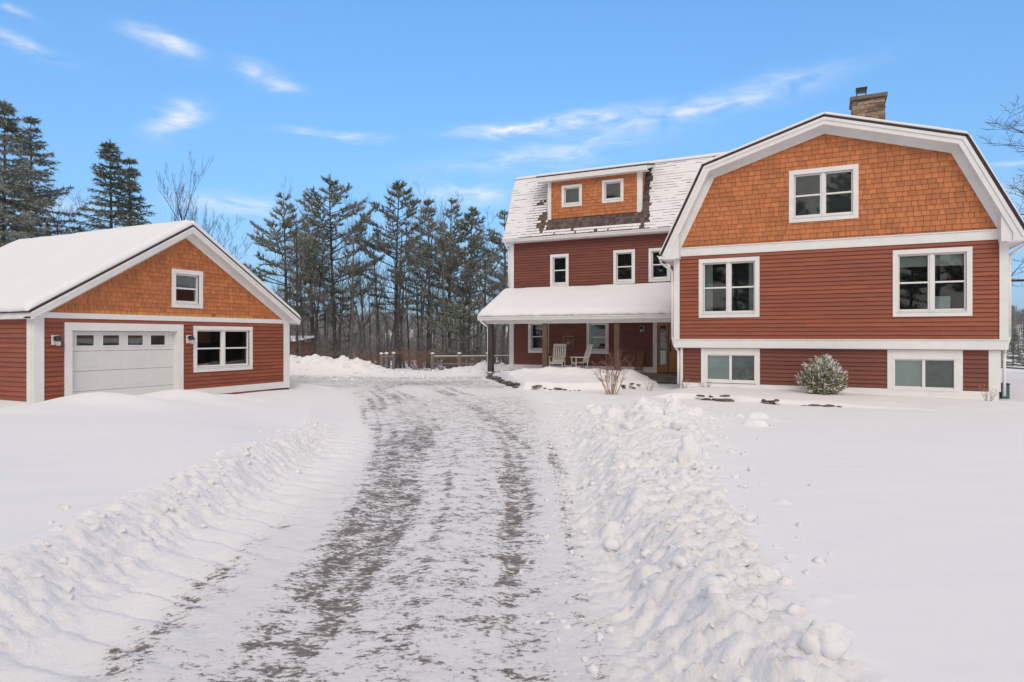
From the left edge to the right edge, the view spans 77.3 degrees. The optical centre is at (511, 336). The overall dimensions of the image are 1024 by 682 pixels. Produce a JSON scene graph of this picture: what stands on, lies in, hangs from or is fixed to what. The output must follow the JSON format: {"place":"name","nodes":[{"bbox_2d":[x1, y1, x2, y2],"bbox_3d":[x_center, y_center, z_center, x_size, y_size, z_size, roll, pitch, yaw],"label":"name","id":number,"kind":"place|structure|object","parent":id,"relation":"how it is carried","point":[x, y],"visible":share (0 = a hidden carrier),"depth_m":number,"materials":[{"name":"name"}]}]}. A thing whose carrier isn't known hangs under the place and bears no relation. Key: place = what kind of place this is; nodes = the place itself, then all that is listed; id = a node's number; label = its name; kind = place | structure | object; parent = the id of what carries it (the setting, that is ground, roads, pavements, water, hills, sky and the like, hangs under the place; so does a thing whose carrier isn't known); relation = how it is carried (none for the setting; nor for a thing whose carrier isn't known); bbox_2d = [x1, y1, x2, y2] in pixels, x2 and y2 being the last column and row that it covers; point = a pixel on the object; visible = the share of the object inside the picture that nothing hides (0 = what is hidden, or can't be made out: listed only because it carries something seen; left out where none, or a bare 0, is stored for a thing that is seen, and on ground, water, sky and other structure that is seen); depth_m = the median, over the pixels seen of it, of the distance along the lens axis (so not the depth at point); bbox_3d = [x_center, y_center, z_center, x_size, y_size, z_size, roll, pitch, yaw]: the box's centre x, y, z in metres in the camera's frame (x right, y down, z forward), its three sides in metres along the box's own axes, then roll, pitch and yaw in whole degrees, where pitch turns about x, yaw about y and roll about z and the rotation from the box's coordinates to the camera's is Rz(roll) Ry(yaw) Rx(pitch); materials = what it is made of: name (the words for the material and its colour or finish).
{"place":"outdoors","nodes":[
{"label":"outdoors","id":0,"kind":"place"},
{"bbox_2d":[0,324,1023,681],"bbox_3d":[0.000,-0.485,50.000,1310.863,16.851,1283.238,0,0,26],"label":"snowy ground","id":1,"kind":"structure","parent":0,"point":[392,530],"depth_m":4.93,"materials":[{"name":"snow"}]},
{"bbox_2d":[0,97,58,246],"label":"spruce tree","id":2,"kind":"object","parent":1,"relation":"on","point":[7,125],"visible":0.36,"depth_m":40.08,"materials":[{"name":"green plant"}]},
{"bbox_2d":[0,115,83,241],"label":"spruce tree","id":3,"kind":"object","parent":1,"relation":"on","point":[35,149],"visible":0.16,"depth_m":43.99,"materials":[{"name":"green plant"}]},
{"bbox_2d":[18,181,118,237],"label":"bare tree","id":4,"kind":"object","parent":1,"relation":"on","point":[57,229],"visible":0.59,"depth_m":41.16,"materials":[{"name":"brown plant"}]},
{"bbox_2d":[69,137,151,232],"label":"spruce tree","id":5,"kind":"object","parent":1,"relation":"on","point":[111,158],"visible":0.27,"depth_m":43.64,"materials":[{"name":"green plant"}]},
{"bbox_2d":[99,156,156,228],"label":"spruce tree","id":6,"kind":"object","parent":1,"relation":"on","point":[130,172],"visible":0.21,"depth_m":44.70,"materials":[{"name":"green plant"}]},
{"bbox_2d":[0,220,300,405],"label":"garage","id":7,"kind":"structure","parent":1,"relation":"on","point":[126,309],"depth_m":18.14,"materials":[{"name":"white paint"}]},
{"bbox_2d":[51,335,62,345],"bbox_3d":[-11.116,0.098,15.658,0.240,0.275,0.185,0,0,26],"label":"wall lantern","id":8,"kind":"object","parent":7,"relation":"attached to","point":[56,340],"depth_m":15.62,"materials":[{"name":"white paint"}]},
{"bbox_2d":[72,331,172,394],"bbox_3d":[-10.558,0.884,17.444,0.068,2.052,2.880,0,0,26],"label":"garage door","id":9,"kind":"structure","parent":7,"relation":"in","point":[90,349],"depth_m":17.37,"materials":[{"name":"paint"}]},
{"bbox_2d":[171,268,202,308],"bbox_3d":[-10.023,-1.418,19.180,0.968,1.125,1.030,0,0,26],"label":"window","id":10,"kind":"structure","parent":7,"relation":"in","point":[184,287],"depth_m":19.34,"materials":[{"name":"white paint"}]},
{"bbox_2d":[186,335,194,343],"bbox_3d":[-9.503,0.087,18.965,0.240,0.275,0.185,0,0,26],"label":"wall lantern","id":11,"kind":"object","parent":7,"relation":"attached to","point":[190,339],"depth_m":18.93,"materials":[{"name":"white paint"}]},
{"bbox_2d":[193,326,252,372],"bbox_3d":[-9.455,0.370,20.344,0.968,1.400,2.200,0,0,26],"label":"window","id":12,"kind":"structure","parent":7,"relation":"in","point":[215,348],"depth_m":20.13,"materials":[{"name":"white paint"}]},
{"bbox_2d":[156,150,217,235],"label":"bare tree","id":13,"kind":"object","parent":1,"relation":"on","point":[177,204],"visible":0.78,"depth_m":45.91,"materials":[{"name":"brown plant"}]},
{"bbox_2d":[190,210,258,276],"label":"bare tree","id":14,"kind":"object","parent":1,"relation":"on","point":[232,253],"visible":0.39,"depth_m":39.94,"materials":[{"name":"brown plant"}]},
{"bbox_2d":[269,264,298,309],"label":"slender tree","id":15,"kind":"object","parent":1,"relation":"on","point":[282,286],"visible":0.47,"depth_m":48.73,"materials":[{"name":"grey plant"}]},
{"bbox_2d":[242,192,327,316],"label":"pine tree","id":16,"kind":"object","parent":1,"relation":"on","point":[267,243],"visible":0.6,"depth_m":49.34,"materials":[{"name":"green plant"}]},
{"bbox_2d":[256,175,334,355],"bbox_3d":[-13.872,-3.985,41.644,4.215,12.320,3.963,0,0,42],"label":"slender tree","id":17,"kind":"object","parent":1,"relation":"on","point":[296,291],"visible":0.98,"depth_m":41.44,"materials":[{"name":"green plant"}]},
{"bbox_2d":[278,230,320,353],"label":"slender tree","id":18,"kind":"object","parent":1,"relation":"on","point":[300,286],"visible":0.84,"depth_m":43.17,"materials":[{"name":"green plant"}]},
{"bbox_2d":[273,236,330,353],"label":"slender tree","id":19,"kind":"object","parent":1,"relation":"on","point":[289,296],"visible":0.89,"depth_m":42.03,"materials":[{"name":"green plant"}]},
{"bbox_2d":[290,336,313,355],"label":"shed","id":20,"kind":"structure","parent":1,"relation":"on","point":[309,344],"depth_m":43.68,"materials":[{"name":"brown wood"}]},
{"bbox_2d":[278,221,338,341],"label":"pine tree","id":21,"kind":"object","parent":1,"relation":"on","point":[310,320],"visible":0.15,"depth_m":59.73,"materials":[{"name":"green plant"}]},
{"bbox_2d":[299,270,325,341],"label":"slender tree","id":22,"kind":"object","parent":1,"relation":"on","point":[308,333],"visible":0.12,"depth_m":58.04,"materials":[{"name":"grey plant"}]},
{"bbox_2d":[288,213,337,350],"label":"slender tree","id":23,"kind":"object","parent":1,"relation":"on","point":[309,285],"visible":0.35,"depth_m":50.40,"materials":[{"name":"grey plant"}]},
{"bbox_2d":[289,237,340,346],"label":"slender tree","id":24,"kind":"object","parent":1,"relation":"on","point":[312,315],"visible":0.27,"depth_m":46.41,"materials":[{"name":"green plant"}]},
{"bbox_2d":[290,342,347,356],"bbox_3d":[-11.444,1.089,35.923,4.442,1.723,3.569,0,0,-12],"label":"brush","id":25,"kind":"object","parent":1,"relation":"on","point":[320,354],"visible":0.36,"depth_m":36.17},
{"bbox_2d":[304,228,337,351],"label":"slender tree","id":26,"kind":"object","parent":1,"relation":"on","point":[324,319],"visible":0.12,"depth_m":55.84,"materials":[{"name":"green plant"}]},
{"bbox_2d":[293,199,356,353],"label":"slender tree","id":27,"kind":"object","parent":1,"relation":"on","point":[316,321],"visible":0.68,"depth_m":44.02,"materials":[{"name":"green plant"}]},
{"bbox_2d":[308,248,342,355],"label":"slender tree","id":28,"kind":"object","parent":1,"relation":"on","point":[330,280],"visible":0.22,"depth_m":53.05,"materials":[{"name":"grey plant"}]},
{"bbox_2d":[303,211,363,328],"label":"slender tree","id":29,"kind":"object","parent":1,"relation":"on","point":[329,271],"visible":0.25,"depth_m":52.22,"materials":[{"name":"green plant"}]},
{"bbox_2d":[282,173,386,358],"bbox_3d":[-12.816,-4.706,45.914,7.656,14.194,7.058,0,0,-13],"label":"pine tree","id":30,"kind":"object","parent":1,"relation":"on","point":[315,261],"visible":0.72,"depth_m":45.16,"materials":[{"name":"green plant"}]},
{"bbox_2d":[310,253,363,356],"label":"slender tree","id":31,"kind":"object","parent":1,"relation":"on","point":[340,321],"visible":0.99,"depth_m":41.98,"materials":[{"name":"green plant"}]},
{"bbox_2d":[318,288,358,357],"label":"young pine","id":32,"kind":"object","parent":1,"relation":"on","point":[339,315],"visible":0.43,"depth_m":50.22,"materials":[{"name":"green plant"}]},
{"bbox_2d":[316,190,380,358],"bbox_3d":[-10.705,-3.740,42.724,3.892,11.926,3.723,0,0,10],"label":"slender tree","id":33,"kind":"object","parent":1,"relation":"on","point":[352,289],"visible":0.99,"depth_m":42.63,"materials":[{"name":"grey plant"}]},
{"bbox_2d":[326,267,370,343],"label":"slender tree","id":34,"kind":"object","parent":1,"relation":"on","point":[351,303],"visible":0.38,"depth_m":48.76,"materials":[{"name":"green plant"}]},
{"bbox_2d":[340,251,369,355],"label":"slender tree","id":35,"kind":"object","parent":1,"relation":"on","point":[350,311],"visible":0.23,"depth_m":49.40,"materials":[{"name":"green plant"}]},
{"bbox_2d":[336,256,383,350],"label":"slender tree","id":36,"kind":"object","parent":1,"relation":"on","point":[356,308],"visible":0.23,"depth_m":54.80,"materials":[{"name":"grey plant"}]},
{"bbox_2d":[340,224,391,360],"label":"slender tree","id":37,"kind":"object","parent":1,"relation":"on","point":[363,324],"visible":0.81,"depth_m":44.34,"materials":[{"name":"green plant"}]},
{"bbox_2d":[354,256,385,361],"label":"slender tree","id":38,"kind":"object","parent":1,"relation":"on","point":[369,312],"visible":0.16,"depth_m":59.36,"materials":[{"name":"green plant"}]},
{"bbox_2d":[347,257,393,358],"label":"slender tree","id":39,"kind":"object","parent":1,"relation":"on","point":[362,305],"visible":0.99,"depth_m":42.24,"materials":[{"name":"green plant"}]},
{"bbox_2d":[363,280,384,364],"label":"slender tree","id":40,"kind":"object","parent":1,"relation":"on","point":[374,321],"visible":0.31,"depth_m":62.80,"materials":[{"name":"green plant"}]},
{"bbox_2d":[349,348,399,365],"bbox_3d":[-7.135,1.209,33.091,2.764,1.351,2.341,0,0,-15],"label":"brush","id":41,"kind":"object","parent":1,"relation":"on","point":[373,356],"visible":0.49,"depth_m":33.35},
{"bbox_2d":[364,283,392,336],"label":"slender tree","id":42,"kind":"object","parent":1,"relation":"on","point":[380,314],"visible":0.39,"depth_m":56.08,"materials":[{"name":"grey plant"}]},
{"bbox_2d":[373,268,393,351],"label":"slender tree","id":43,"kind":"object","parent":1,"relation":"on","point":[385,311],"visible":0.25,"depth_m":59.97,"materials":[{"name":"green plant"}]},
{"bbox_2d":[345,191,422,361],"bbox_3d":[-9.007,-3.930,44.654,4.432,12.632,4.627,0,0,20],"label":"slender tree","id":44,"kind":"object","parent":1,"relation":"on","point":[377,307],"visible":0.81,"depth_m":45.19,"materials":[{"name":"green plant"}]},
{"bbox_2d":[380,352,395,369],"bbox_3d":[-6.210,1.415,32.049,0.229,1.307,1.379,0,0,19],"label":"rail fence","id":45,"kind":"object","parent":1,"relation":"on","point":[386,356],"visible":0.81,"depth_m":31.89,"materials":[{"name":"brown wood"}]},
{"bbox_2d":[369,267,408,367],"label":"slender tree","id":46,"kind":"object","parent":1,"relation":"on","point":[392,330],"visible":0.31,"depth_m":53.67,"materials":[{"name":"grey plant"}]},
{"bbox_2d":[359,238,420,368],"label":"slender tree","id":47,"kind":"object","parent":1,"relation":"on","point":[393,304],"visible":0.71,"depth_m":46.23,"materials":[{"name":"green plant"}]},
{"bbox_2d":[355,179,440,368],"bbox_3d":[-8.351,-4.655,47.402,6.384,14.189,5.163,0,0,-5],"label":"pine tree","id":48,"kind":"object","parent":1,"relation":"on","point":[382,246],"visible":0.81,"depth_m":46.79,"materials":[{"name":"green plant"}]},
{"bbox_2d":[290,316,508,368],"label":"undergrowth","id":49,"kind":"object","parent":1,"relation":"on","point":[385,346],"visible":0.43,"depth_m":42.49,"materials":[{"name":"brown plant"}]},
{"bbox_2d":[383,248,425,358],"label":"slender tree","id":50,"kind":"object","parent":1,"relation":"on","point":[402,295],"visible":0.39,"depth_m":50.69,"materials":[{"name":"green plant"}]},
{"bbox_2d":[391,240,427,366],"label":"slender tree","id":51,"kind":"object","parent":1,"relation":"on","point":[406,306],"visible":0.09,"depth_m":59.15,"materials":[{"name":"green plant"}]},
{"bbox_2d":[384,183,435,368],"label":"slender tree","id":52,"kind":"object","parent":1,"relation":"on","point":[399,304],"visible":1,"depth_m":41.80,"materials":[{"name":"green plant"}]},
{"bbox_2d":[401,252,432,353],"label":"slender tree","id":53,"kind":"object","parent":1,"relation":"on","point":[417,323],"visible":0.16,"depth_m":55.47,"materials":[{"name":"green plant"}]},
{"bbox_2d":[391,240,450,368],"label":"slender tree","id":54,"kind":"object","parent":1,"relation":"on","point":[430,347],"visible":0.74,"depth_m":47.64,"materials":[{"name":"green plant"}]},
{"bbox_2d":[394,345,455,370],"bbox_3d":[-4.715,1.158,33.713,2.685,1.468,3.147,0,0,-27],"label":"brush","id":55,"kind":"object","parent":1,"relation":"on","point":[423,356],"visible":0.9,"depth_m":33.26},
{"bbox_2d":[411,265,442,333],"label":"slender tree","id":56,"kind":"object","parent":1,"relation":"on","point":[430,292],"visible":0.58,"depth_m":49.39,"materials":[{"name":"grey plant"}]},
{"bbox_2d":[398,199,465,367],"bbox_3d":[-6.886,-4.586,54.692,6.128,14.743,5.399,0,0,2],"label":"pine tree","id":57,"kind":"object","parent":1,"relation":"on","point":[430,211],"visible":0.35,"depth_m":54.57,"materials":[{"name":"green plant"}]},
{"bbox_2d":[412,243,457,351],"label":"slender tree","id":58,"kind":"object","parent":1,"relation":"on","point":[436,306],"visible":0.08,"depth_m":58.20,"materials":[{"name":"grey plant"}]},
{"bbox_2d":[410,179,463,368],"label":"bare tree","id":59,"kind":"object","parent":1,"relation":"on","point":[423,304],"visible":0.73,"depth_m":49.51,"materials":[{"name":"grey plant"}]},
{"bbox_2d":[415,210,473,368],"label":"slender tree","id":60,"kind":"object","parent":1,"relation":"on","point":[444,315],"visible":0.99,"depth_m":43.15,"materials":[{"name":"grey plant"}]},
{"bbox_2d":[424,349,466,369],"bbox_3d":[-3.647,1.297,35.126,2.377,1.251,2.465,0,0,-9],"label":"brush","id":61,"kind":"object","parent":1,"relation":"on","point":[451,360],"visible":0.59,"depth_m":34.78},
{"bbox_2d":[413,198,487,367],"bbox_3d":[-4.954,-4.422,51.683,6.203,14.198,6.558,0,0,26],"label":"pine tree","id":62,"kind":"object","parent":1,"relation":"on","point":[458,240],"visible":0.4,"depth_m":51.07,"materials":[{"name":"green plant"}]},
{"bbox_2d":[440,260,470,357],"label":"slender tree","id":63,"kind":"object","parent":1,"relation":"on","point":[458,298],"visible":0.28,"depth_m":50.41,"materials":[{"name":"green plant"}]},
{"bbox_2d":[433,244,483,354],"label":"slender tree","id":64,"kind":"object","parent":1,"relation":"on","point":[466,283],"visible":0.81,"depth_m":46.76,"materials":[{"name":"green plant"}]},
{"bbox_2d":[422,296,502,365],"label":"young pine","id":65,"kind":"object","parent":1,"relation":"on","point":[460,305],"visible":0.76,"depth_m":41.70,"materials":[{"name":"green plant"}]},
{"bbox_2d":[445,351,482,366],"bbox_3d":[-2.768,1.378,36.168,2.346,1.146,2.189,0,0,1],"label":"brush","id":66,"kind":"object","parent":1,"relation":"on","point":[463,361],"visible":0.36,"depth_m":35.72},
{"bbox_2d":[426,206,507,365],"bbox_3d":[-3.238,-3.908,49.574,6.827,12.992,5.464,0,0,26],"label":"pine tree","id":67,"kind":"object","parent":1,"relation":"on","point":[473,222],"visible":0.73,"depth_m":49.32,"materials":[{"name":"green plant"}]},
{"bbox_2d":[431,352,508,369],"bbox_3d":[-1.959,1.432,33.028,4.464,1.301,0.250,0,0,-15],"label":"rail fence","id":68,"kind":"object","parent":1,"relation":"on","point":[459,357],"visible":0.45,"depth_m":32.74,"materials":[{"name":"brown wood"}]},
{"bbox_2d":[460,273,492,364],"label":"slender tree","id":69,"kind":"object","parent":1,"relation":"on","point":[473,311],"visible":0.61,"depth_m":43.43,"materials":[{"name":"grey plant"}]},
{"bbox_2d":[2,355,957,681],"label":"snow clods","id":70,"kind":"object","parent":1,"relation":"on","point":[836,649],"visible":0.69,"depth_m":4.73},
{"bbox_2d":[456,224,507,351],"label":"slender tree","id":71,"kind":"object","parent":1,"relation":"on","point":[485,264],"visible":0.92,"depth_m":42.93,"materials":[{"name":"green plant"}]},
{"bbox_2d":[468,209,508,361],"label":"pine tree","id":72,"kind":"object","parent":1,"relation":"on","point":[504,213],"visible":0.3,"depth_m":55.97,"materials":[{"name":"green plant"}]},
{"bbox_2d":[468,211,508,362],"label":"slender tree","id":73,"kind":"object","parent":1,"relation":"on","point":[481,327],"visible":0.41,"depth_m":51.62,"materials":[{"name":"green plant"}]},
{"bbox_2d":[478,262,506,361],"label":"slender tree","id":74,"kind":"object","parent":1,"relation":"on","point":[494,297],"visible":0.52,"depth_m":48.69,"materials":[{"name":"grey plant"}]},
{"bbox_2d":[486,372,520,387],"bbox_3d":[-0.389,1.653,24.496,0.548,0.354,5.801,0,0,-13],"label":"stone edging","id":75,"kind":"object","parent":1,"relation":"on","point":[503,381],"visible":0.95,"depth_m":23.49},
{"bbox_2d":[592,347,632,394],"bbox_3d":[2.912,1.042,18.768,1.308,1.508,1.263,0,0,26],"label":"bare shrub","id":76,"kind":"object","parent":1,"relation":"on","point":[612,375],"visible":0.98,"depth_m":18.78,"materials":[{"name":"plant"}]},
{"bbox_2d":[624,402,665,416],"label":"snow block","id":77,"kind":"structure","parent":1,"relation":"on","point":[646,408],"depth_m":11.32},
{"bbox_2d":[290,304,1023,360],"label":"distant woods","id":78,"kind":"object","parent":1,"relation":"on","point":[1017,317],"visible":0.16,"depth_m":232.02,"materials":[{"name":"brown plant"}]},
{"bbox_2d":[676,432,702,464],"bbox_3d":[1.935,1.272,7.002,0.270,0.463,0.196,0,0,-43],"label":"snow block","id":79,"kind":"object","parent":1,"relation":"on","point":[689,449],"depth_m":6.95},
{"bbox_2d":[696,395,734,401],"bbox_3d":[5.155,1.637,16.628,1.120,0.302,0.499,0,0,42],"label":"ledge stone","id":80,"kind":"object","parent":1,"relation":"on","point":[723,400],"visible":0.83,"depth_m":16.41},
{"bbox_2d":[477,86,1023,399],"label":"house","id":81,"kind":"structure","parent":1,"relation":"on","point":[866,245],"depth_m":18.92,"materials":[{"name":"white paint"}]},
{"bbox_2d":[528,323,548,352],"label":"window","id":82,"kind":"structure","parent":81,"relation":"in","point":[534,330],"depth_m":28.54,"materials":[{"name":"white paint"}]},
{"bbox_2d":[549,344,566,367],"bbox_3d":[1.912,0.882,26.804,0.670,1.165,1.000,0,0,18],"label":"rocking chair","id":83,"kind":"object","parent":81,"relation":"on","point":[562,356],"visible":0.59,"depth_m":27.04,"materials":[{"name":"paint"}]},
{"bbox_2d":[550,254,568,286],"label":"window","id":84,"kind":"structure","parent":81,"relation":"in","point":[559,263],"depth_m":28.06,"materials":[{"name":"white paint"}]},
{"bbox_2d":[563,333,573,349],"bbox_3d":[2.433,0.205,27.686,0.489,0.718,0.030,0,0,26],"label":"wall ornament","id":85,"kind":"object","parent":81,"relation":"attached to","point":[568,342],"depth_m":27.67,"materials":[{"name":"metal"}]},
{"bbox_2d":[571,344,592,368],"bbox_3d":[2.820,0.882,26.219,1.000,1.165,0.670,0,0,-14],"label":"rocking chair","id":86,"kind":"object","parent":81,"relation":"on","point":[587,355],"visible":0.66,"depth_m":26.20,"materials":[{"name":"paint"}]},
{"bbox_2d":[587,323,608,353],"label":"window","id":87,"kind":"structure","parent":81,"relation":"in","point":[598,333],"depth_m":27.88,"materials":[{"name":"white paint"}]},
{"bbox_2d":[613,249,634,283],"bbox_3d":[4.857,-2.910,27.022,0.920,1.420,0.968,0,0,26],"label":"window","id":88,"kind":"structure","parent":81,"relation":"in","point":[625,260],"depth_m":26.80,"materials":[{"name":"white paint"}]},
{"bbox_2d":[634,346,646,372],"bbox_3d":[5.197,0.927,26.075,0.542,1.072,0.428,0,0,26],"label":"wooden sled","id":89,"kind":"object","parent":81,"relation":"on","point":[639,356],"visible":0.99,"depth_m":26.10,"materials":[{"name":"brown wood"}]},
{"bbox_2d":[649,248,670,281],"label":"window","id":90,"kind":"structure","parent":81,"relation":"in","point":[657,272],"depth_m":26.14,"materials":[{"name":"white paint"}]},
{"bbox_2d":[669,323,679,372],"bbox_3d":[6.800,0.440,25.644,1.060,2.000,0.142,0,0,26],"label":"front door","id":91,"kind":"structure","parent":81,"relation":"in","point":[672,351],"depth_m":25.84,"materials":[{"name":"brown wood"}]},
{"bbox_2d":[699,256,759,317],"bbox_3d":[6.810,-1.500,19.950,1.770,1.820,0.968,0,0,26],"label":"window","id":92,"kind":"structure","parent":81,"relation":"in","point":[728,288],"depth_m":19.91,"materials":[{"name":"white paint"}]},
{"bbox_2d":[705,353,756,383],"bbox_3d":[6.729,0.955,19.682,1.500,0.930,0.160,0,0,26],"label":"window","id":93,"kind":"structure","parent":81,"relation":"in","point":[719,367],"depth_m":19.69,"materials":[{"name":"glass"}]},
{"bbox_2d":[789,164,858,222],"bbox_3d":[8.991,-4.105,18.502,1.800,1.530,0.278,0,0,26],"label":"window","id":94,"kind":"structure","parent":81,"relation":"in","point":[829,195],"depth_m":18.50,"materials":[{"name":"white paint"}]},
{"bbox_2d":[892,357,956,391],"bbox_3d":[11.246,1.010,17.479,1.490,0.920,0.160,0,0,26],"label":"window","id":95,"kind":"structure","parent":81,"relation":"in","point":[908,373],"depth_m":17.48,"materials":[{"name":"glass"}]},
{"bbox_2d":[893,246,972,316],"bbox_3d":[11.510,-1.465,17.657,1.810,1.830,0.968,0,0,26],"label":"window","id":96,"kind":"structure","parent":81,"relation":"in","point":[933,283],"depth_m":17.59,"materials":[{"name":"glass"}]},
{"bbox_2d":[761,399,780,404],"bbox_3d":[6.487,1.644,15.961,0.459,0.206,0.519,0,0,-28],"label":"ledge stone","id":97,"kind":"object","parent":1,"relation":"on","point":[772,402],"visible":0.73,"depth_m":15.92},
{"bbox_2d":[801,404,841,406],"bbox_3d":[7.389,1.682,15.321,0.907,0.139,0.384,0,0,37],"label":"ledge stone","id":98,"kind":"object","parent":1,"relation":"on","point":[828,405],"visible":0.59,"depth_m":15.30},
{"bbox_2d":[795,352,848,394],"bbox_3d":[8.651,1.054,17.735,1.306,1.253,1.235,0,0,-20],"label":"evergreen shrub","id":99,"kind":"object","parent":1,"relation":"on","point":[822,375],"visible":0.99,"depth_m":17.54,"materials":[{"name":"green plant"}]},
{"bbox_2d":[797,619,851,661],"bbox_3d":[1.400,1.388,2.847,0.221,0.247,0.190,0,0,-41],"label":"snow block","id":100,"kind":"object","parent":1,"relation":"on","point":[816,631],"depth_m":2.82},
{"bbox_2d":[978,95,1023,286],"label":"bare tree","id":101,"kind":"object","parent":1,"relation":"on","point":[1013,279],"visible":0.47,"depth_m":23.31,"materials":[{"name":"brown plant"}]},
{"bbox_2d":[1001,328,1022,365],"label":"spruce","id":102,"kind":"object","parent":1,"relation":"on","point":[1014,336],"visible":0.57,"depth_m":91.78,"materials":[{"name":"green plant"}]},
{"bbox_2d":[1011,325,1023,366],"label":"spruce","id":103,"kind":"object","parent":1,"relation":"on","point":[1021,358],"visible":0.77,"depth_m":80.18,"materials":[{"name":"green plant"}]},
{"bbox_2d":[0,0,1023,319],"label":"sky","id":104,"kind":"structure","parent":0,"point":[472,97],"materials":[{"name":"blue"}]},
{"bbox_2d":[1000,382,1009,398],"bbox_3d":[13.309,1.475,17.319,0.200,0.450,0.440,0,0,26],"label":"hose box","id":105,"kind":"object","parent":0,"point":[1007,396],"visible":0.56,"depth_m":17.13,"materials":[{"name":"teal plastic"}]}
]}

